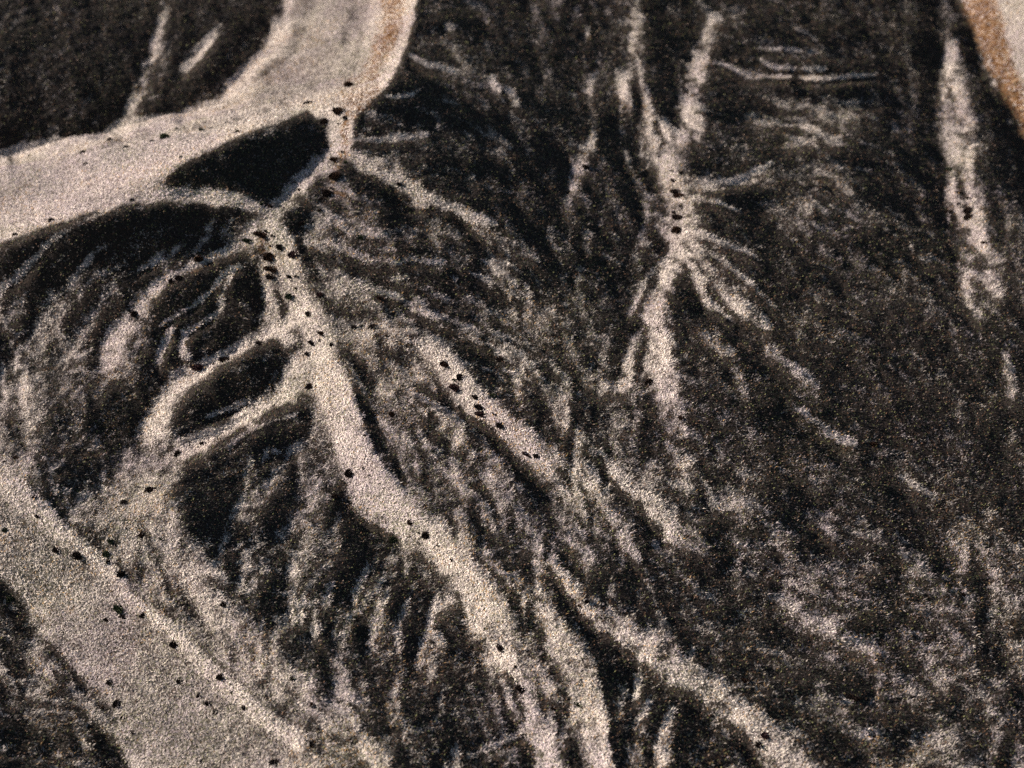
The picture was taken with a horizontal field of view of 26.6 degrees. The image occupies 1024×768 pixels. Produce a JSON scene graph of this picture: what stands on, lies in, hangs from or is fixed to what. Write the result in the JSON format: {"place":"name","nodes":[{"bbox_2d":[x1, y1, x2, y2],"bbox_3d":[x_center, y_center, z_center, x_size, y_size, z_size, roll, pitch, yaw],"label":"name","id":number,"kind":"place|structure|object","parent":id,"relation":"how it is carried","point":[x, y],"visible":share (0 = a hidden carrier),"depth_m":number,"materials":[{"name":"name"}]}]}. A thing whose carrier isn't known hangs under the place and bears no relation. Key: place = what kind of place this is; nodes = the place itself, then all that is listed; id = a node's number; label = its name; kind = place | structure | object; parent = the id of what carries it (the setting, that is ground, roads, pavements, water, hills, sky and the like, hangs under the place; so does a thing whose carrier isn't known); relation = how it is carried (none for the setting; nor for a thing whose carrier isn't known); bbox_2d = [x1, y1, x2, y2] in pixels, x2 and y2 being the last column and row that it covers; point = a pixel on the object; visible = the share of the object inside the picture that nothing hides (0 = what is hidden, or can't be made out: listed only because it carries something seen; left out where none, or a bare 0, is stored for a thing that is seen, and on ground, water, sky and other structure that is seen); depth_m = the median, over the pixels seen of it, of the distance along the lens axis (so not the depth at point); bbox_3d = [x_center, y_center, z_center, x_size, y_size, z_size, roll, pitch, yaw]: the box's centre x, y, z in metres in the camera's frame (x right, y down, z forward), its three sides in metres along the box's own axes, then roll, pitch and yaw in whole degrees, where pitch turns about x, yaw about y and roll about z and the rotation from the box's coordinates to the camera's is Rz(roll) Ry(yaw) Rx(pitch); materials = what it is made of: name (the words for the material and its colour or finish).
{"place":"outdoors","nodes":[
{"label":"outdoors","id":0,"kind":"place"},
{"bbox_2d":[0,0,1023,767],"bbox_3d":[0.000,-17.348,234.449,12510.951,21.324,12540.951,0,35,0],"label":"ground","id":1,"kind":"structure","parent":0,"point":[660,8],"depth_m":208.89,"materials":[{"name":"beige sand"}]},
{"bbox_2d":[5,595,12,601],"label":"cushion shrub","id":2,"kind":"object","parent":1,"relation":"on","point":[9,598],"visible":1,"depth_m":187.65,"materials":[{"name":"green plant"}]},
{"bbox_2d":[51,547,58,552],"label":"cushion shrub","id":3,"kind":"object","parent":1,"relation":"on","point":[54,550],"visible":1,"depth_m":188.08,"materials":[{"name":"black plant"}]},
{"bbox_2d":[72,551,82,559],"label":"cushion shrub","id":4,"kind":"object","parent":1,"relation":"on","point":[77,556],"visible":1,"depth_m":186.99,"materials":[{"name":"black plant"}]},
{"bbox_2d":[102,550,110,556],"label":"cushion shrub","id":5,"kind":"object","parent":1,"relation":"on","point":[105,553],"visible":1,"depth_m":186.34,"materials":[{"name":"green plant"}]},
{"bbox_2d":[107,538,113,543],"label":"cushion shrub","id":6,"kind":"object","parent":1,"relation":"on","point":[109,541],"visible":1,"depth_m":187.00,"materials":[{"name":"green plant"}]},
{"bbox_2d":[112,699,121,707],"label":"cushion shrub","id":7,"kind":"object","parent":1,"relation":"on","point":[115,704],"visible":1,"depth_m":177.06,"materials":[{"name":"black plant"}]},
{"bbox_2d":[112,604,123,613],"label":"cushion shrub","id":8,"kind":"object","parent":1,"relation":"on","point":[118,609],"visible":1,"depth_m":183.09,"materials":[{"name":"green plant"}]},
{"bbox_2d":[115,569,125,577],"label":"cushion shrub","id":9,"kind":"object","parent":1,"relation":"on","point":[119,573],"visible":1,"depth_m":184.84,"materials":[{"name":"black plant"}]},
{"bbox_2d":[130,311,137,316],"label":"cushion shrub","id":10,"kind":"object","parent":1,"relation":"on","point":[134,313],"visible":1,"depth_m":217.53,"materials":[{"name":"black plant"}]},
{"bbox_2d":[139,612,144,618],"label":"cushion shrub","id":11,"kind":"object","parent":1,"relation":"on","point":[142,616],"visible":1,"depth_m":181.49,"materials":[{"name":"black plant"}]},
{"bbox_2d":[144,486,156,493],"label":"cushion shrub","id":12,"kind":"object","parent":1,"relation":"on","point":[149,489],"visible":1,"depth_m":191.65,"materials":[{"name":"black plant"}]},
{"bbox_2d":[159,133,170,139],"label":"cushion shrub","id":13,"kind":"object","parent":1,"relation":"on","point":[164,135],"visible":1,"depth_m":240.08,"materials":[{"name":"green plant"}]},
{"bbox_2d":[169,640,177,647],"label":"cushion shrub","id":14,"kind":"object","parent":1,"relation":"on","point":[173,644],"visible":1,"depth_m":178.76,"materials":[{"name":"black plant"}]},
{"bbox_2d":[174,450,181,457],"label":"cushion shrub","id":15,"kind":"object","parent":1,"relation":"on","point":[177,453],"visible":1,"depth_m":202.58,"materials":[{"name":"black plant"}]},
{"bbox_2d":[189,363,202,370],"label":"cushion shrub","id":16,"kind":"object","parent":1,"relation":"on","point":[196,367],"visible":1,"depth_m":213.33,"materials":[{"name":"black plant"}]},
{"bbox_2d":[193,254,203,261],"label":"cushion shrub","id":17,"kind":"object","parent":1,"relation":"on","point":[198,258],"visible":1,"depth_m":219.45,"materials":[{"name":"brown plant"}]},
{"bbox_2d":[202,700,211,706],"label":"cushion shrub","id":18,"kind":"object","parent":1,"relation":"on","point":[206,703],"visible":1,"depth_m":174.38,"materials":[{"name":"black plant"}]},
{"bbox_2d":[215,673,223,680],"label":"cushion shrub","id":19,"kind":"object","parent":1,"relation":"on","point":[219,677],"visible":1,"depth_m":174.99,"materials":[{"name":"black plant"}]},
{"bbox_2d":[219,601,225,606],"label":"cushion shrub","id":20,"kind":"object","parent":1,"relation":"on","point":[222,604],"visible":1,"depth_m":179.93,"materials":[{"name":"black plant"}]},
{"bbox_2d":[218,356,229,363],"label":"cushion shrub","id":21,"kind":"object","parent":1,"relation":"on","point":[222,359],"visible":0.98,"depth_m":213.90,"materials":[{"name":"black plant"}]},
{"bbox_2d":[241,238,251,242],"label":"cushion shrub","id":22,"kind":"object","parent":1,"relation":"on","point":[246,240],"visible":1,"depth_m":220.65,"materials":[{"name":"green plant"}]},
{"bbox_2d":[253,230,266,237],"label":"cushion shrub","id":23,"kind":"object","parent":1,"relation":"on","point":[259,234],"visible":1,"depth_m":220.31,"materials":[{"name":"brown plant"}]},
{"bbox_2d":[262,251,275,261],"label":"cushion shrub","id":24,"kind":"object","parent":1,"relation":"on","point":[268,256],"visible":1,"depth_m":218.86,"materials":[{"name":"brown plant"}]},
{"bbox_2d":[263,265,277,273],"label":"cushion shrub","id":25,"kind":"object","parent":1,"relation":"on","point":[273,269],"visible":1,"depth_m":218.15,"materials":[{"name":"brown plant"}]},
{"bbox_2d":[266,273,274,279],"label":"cushion shrub","id":26,"kind":"object","parent":1,"relation":"on","point":[269,277],"visible":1,"depth_m":217.89,"materials":[{"name":"black plant"}]},
{"bbox_2d":[269,759,281,765],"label":"cushion shrub","id":27,"kind":"object","parent":1,"relation":"on","point":[274,761],"visible":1,"depth_m":167.53,"materials":[{"name":"black plant"}]},
{"bbox_2d":[275,244,282,249],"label":"cushion shrub","id":28,"kind":"object","parent":1,"relation":"on","point":[278,247],"visible":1,"depth_m":218.90,"materials":[{"name":"black plant"}]},
{"bbox_2d":[285,293,293,299],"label":"cushion shrub","id":29,"kind":"object","parent":1,"relation":"on","point":[288,296],"visible":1,"depth_m":216.57,"materials":[{"name":"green plant"}]},
{"bbox_2d":[287,250,299,257],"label":"cushion shrub","id":30,"kind":"object","parent":1,"relation":"on","point":[291,254],"visible":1,"depth_m":217.38,"materials":[{"name":"black plant"}]},
{"bbox_2d":[304,311,310,317],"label":"cushion shrub","id":31,"kind":"object","parent":1,"relation":"on","point":[308,314],"visible":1,"depth_m":214.03,"materials":[{"name":"black plant"}]},
{"bbox_2d":[305,383,312,389],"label":"cushion shrub","id":32,"kind":"object","parent":1,"relation":"on","point":[308,386],"visible":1,"depth_m":208.08,"materials":[{"name":"black plant"}]},
{"bbox_2d":[309,702,315,707],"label":"cushion shrub","id":33,"kind":"object","parent":1,"relation":"on","point":[312,705],"visible":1,"depth_m":170.55,"materials":[{"name":"brown plant"}]},
{"bbox_2d":[309,740,316,747],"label":"cushion shrub","id":34,"kind":"object","parent":1,"relation":"on","point":[311,744],"visible":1,"depth_m":167.47,"materials":[{"name":"black plant"}]},
{"bbox_2d":[316,291,322,296],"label":"cushion shrub","id":35,"kind":"object","parent":1,"relation":"on","point":[319,294],"visible":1,"depth_m":215.34,"materials":[{"name":"black plant"}]},
{"bbox_2d":[319,118,328,124],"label":"cushion shrub","id":36,"kind":"object","parent":1,"relation":"on","point":[324,121],"visible":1,"depth_m":235.36,"materials":[{"name":"black plant"}]},
{"bbox_2d":[321,189,331,196],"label":"cushion shrub","id":37,"kind":"object","parent":1,"relation":"on","point":[326,193],"visible":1,"depth_m":223.67,"materials":[{"name":"black plant"}]},
{"bbox_2d":[329,157,338,162],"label":"cushion shrub","id":38,"kind":"object","parent":1,"relation":"on","point":[334,159],"visible":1,"depth_m":229.13,"materials":[{"name":"brown plant"}]},
{"bbox_2d":[328,172,340,179],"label":"cushion shrub","id":39,"kind":"object","parent":1,"relation":"on","point":[334,175],"visible":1,"depth_m":225.43,"materials":[{"name":"brown plant"}]},
{"bbox_2d":[331,493,337,498],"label":"cushion shrub","id":40,"kind":"object","parent":1,"relation":"on","point":[334,495],"visible":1,"depth_m":195.51,"materials":[{"name":"black plant"}]},
{"bbox_2d":[331,107,344,114],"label":"cushion shrub","id":41,"kind":"object","parent":1,"relation":"on","point":[336,110],"visible":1,"depth_m":235.75,"materials":[{"name":"brown plant"}]},
{"bbox_2d":[343,81,353,87],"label":"cushion shrub","id":42,"kind":"object","parent":1,"relation":"on","point":[347,84],"visible":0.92,"depth_m":255.65,"materials":[{"name":"brown plant"}]},
{"bbox_2d":[344,469,353,477],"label":"cushion shrub","id":43,"kind":"object","parent":1,"relation":"on","point":[350,474],"visible":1,"depth_m":197.58,"materials":[{"name":"black plant"}]},
{"bbox_2d":[367,324,375,329],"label":"cushion shrub","id":44,"kind":"object","parent":1,"relation":"on","point":[372,326],"visible":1,"depth_m":211.33,"materials":[{"name":"black plant"}]},
{"bbox_2d":[389,536,396,543],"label":"cushion shrub","id":45,"kind":"object","parent":1,"relation":"on","point":[392,539],"visible":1,"depth_m":190.34,"materials":[{"name":"black plant"}]},
{"bbox_2d":[407,520,413,525],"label":"cushion shrub","id":46,"kind":"object","parent":1,"relation":"on","point":[409,523],"visible":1,"depth_m":190.26,"materials":[{"name":"brown plant"}]},
{"bbox_2d":[421,531,429,538],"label":"cushion shrub","id":47,"kind":"object","parent":1,"relation":"on","point":[425,534],"visible":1,"depth_m":188.73,"materials":[{"name":"black plant"}]},
{"bbox_2d":[439,360,448,366],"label":"cushion shrub","id":48,"kind":"object","parent":1,"relation":"on","point":[443,363],"visible":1,"depth_m":205.81,"materials":[{"name":"brown plant"}]},
{"bbox_2d":[448,383,460,391],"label":"cushion shrub","id":49,"kind":"object","parent":1,"relation":"on","point":[452,386],"visible":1,"depth_m":203.36,"materials":[{"name":"black plant"}]},
{"bbox_2d":[456,374,464,381],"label":"cushion shrub","id":50,"kind":"object","parent":1,"relation":"on","point":[459,377],"visible":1,"depth_m":203.86,"materials":[{"name":"black plant"}]},
{"bbox_2d":[474,404,482,409],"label":"cushion shrub","id":51,"kind":"object","parent":1,"relation":"on","point":[478,406],"visible":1,"depth_m":201.05,"materials":[{"name":"black plant"}]},
{"bbox_2d":[474,411,485,417],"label":"cushion shrub","id":52,"kind":"object","parent":1,"relation":"on","point":[479,413],"visible":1,"depth_m":200.67,"materials":[{"name":"black plant"}]},
{"bbox_2d":[487,393,496,397],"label":"cushion shrub","id":53,"kind":"object","parent":1,"relation":"on","point":[492,395],"visible":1,"depth_m":201.68,"materials":[{"name":"black plant"}]},
{"bbox_2d":[495,421,503,428],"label":"cushion shrub","id":54,"kind":"object","parent":1,"relation":"on","point":[499,425],"visible":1,"depth_m":199.06,"materials":[{"name":"black plant"}]},
{"bbox_2d":[496,643,504,651],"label":"cushion shrub","id":55,"kind":"object","parent":1,"relation":"on","point":[499,646],"visible":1,"depth_m":177.11,"materials":[{"name":"black plant"}]},
{"bbox_2d":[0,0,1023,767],"bbox_3d":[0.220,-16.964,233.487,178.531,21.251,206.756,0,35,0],"label":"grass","id":56,"kind":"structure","parent":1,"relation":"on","point":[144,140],"depth_m":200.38,"materials":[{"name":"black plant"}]},
{"bbox_2d":[0,0,1023,767],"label":"heather","id":57,"kind":"object","parent":1,"relation":"on","point":[576,380],"visible":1,"depth_m":209.57,"materials":[{"name":"black plant"}]},
{"bbox_2d":[515,684,525,693],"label":"cushion shrub","id":58,"kind":"object","parent":1,"relation":"on","point":[520,689],"visible":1,"depth_m":173.51,"materials":[{"name":"black plant"}]},
{"bbox_2d":[582,164,589,169],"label":"cushion shrub","id":59,"kind":"object","parent":1,"relation":"on","point":[585,166],"visible":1,"depth_m":238.89,"materials":[{"name":"black plant"}]},
{"bbox_2d":[645,378,652,384],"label":"cushion shrub","id":60,"kind":"object","parent":1,"relation":"on","point":[648,381],"visible":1,"depth_m":204.35,"materials":[{"name":"black plant"}]},
{"bbox_2d":[669,189,682,193],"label":"cushion shrub","id":61,"kind":"object","parent":1,"relation":"on","point":[674,191],"visible":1,"depth_m":236.72,"materials":[{"name":"black plant"}]},
{"bbox_2d":[671,226,681,233],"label":"cushion shrub","id":62,"kind":"object","parent":1,"relation":"on","point":[675,229],"visible":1,"depth_m":226.83,"materials":[{"name":"brown plant"}]},
{"bbox_2d":[671,213,683,221],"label":"cushion shrub","id":63,"kind":"object","parent":1,"relation":"on","point":[677,217],"visible":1,"depth_m":228.88,"materials":[{"name":"black plant"}]},
{"bbox_2d":[673,193,684,197],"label":"cushion shrub","id":64,"kind":"object","parent":1,"relation":"on","point":[675,195],"visible":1,"depth_m":235.00,"materials":[{"name":"brown plant"}]},
{"bbox_2d":[741,678,749,684],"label":"cushion shrub","id":65,"kind":"object","parent":1,"relation":"on","point":[744,680],"visible":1,"depth_m":172.63,"materials":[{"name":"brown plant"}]},
{"bbox_2d":[755,741,762,748],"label":"cushion shrub","id":66,"kind":"object","parent":1,"relation":"on","point":[757,744],"visible":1,"depth_m":168.44,"materials":[{"name":"black plant"}]},
{"bbox_2d":[761,731,769,738],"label":"cushion shrub","id":67,"kind":"object","parent":1,"relation":"on","point":[763,735],"visible":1,"depth_m":168.51,"materials":[{"name":"black plant"}]},
{"bbox_2d":[846,694,859,702],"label":"cushion shrub","id":68,"kind":"object","parent":1,"relation":"on","point":[853,698],"visible":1,"depth_m":172.89,"materials":[{"name":"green plant"}]},
{"bbox_2d":[869,441,877,446],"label":"cushion shrub","id":69,"kind":"object","parent":1,"relation":"on","point":[873,444],"visible":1,"depth_m":198.94,"materials":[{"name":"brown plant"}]},
{"bbox_2d":[963,206,971,214],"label":"cushion shrub","id":70,"kind":"object","parent":1,"relation":"on","point":[967,210],"visible":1,"depth_m":243.34,"materials":[{"name":"black plant"}]},
{"bbox_2d":[963,214,972,220],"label":"cushion shrub","id":71,"kind":"object","parent":1,"relation":"on","point":[966,217],"visible":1,"depth_m":242.08,"materials":[{"name":"black plant"}]}
]}

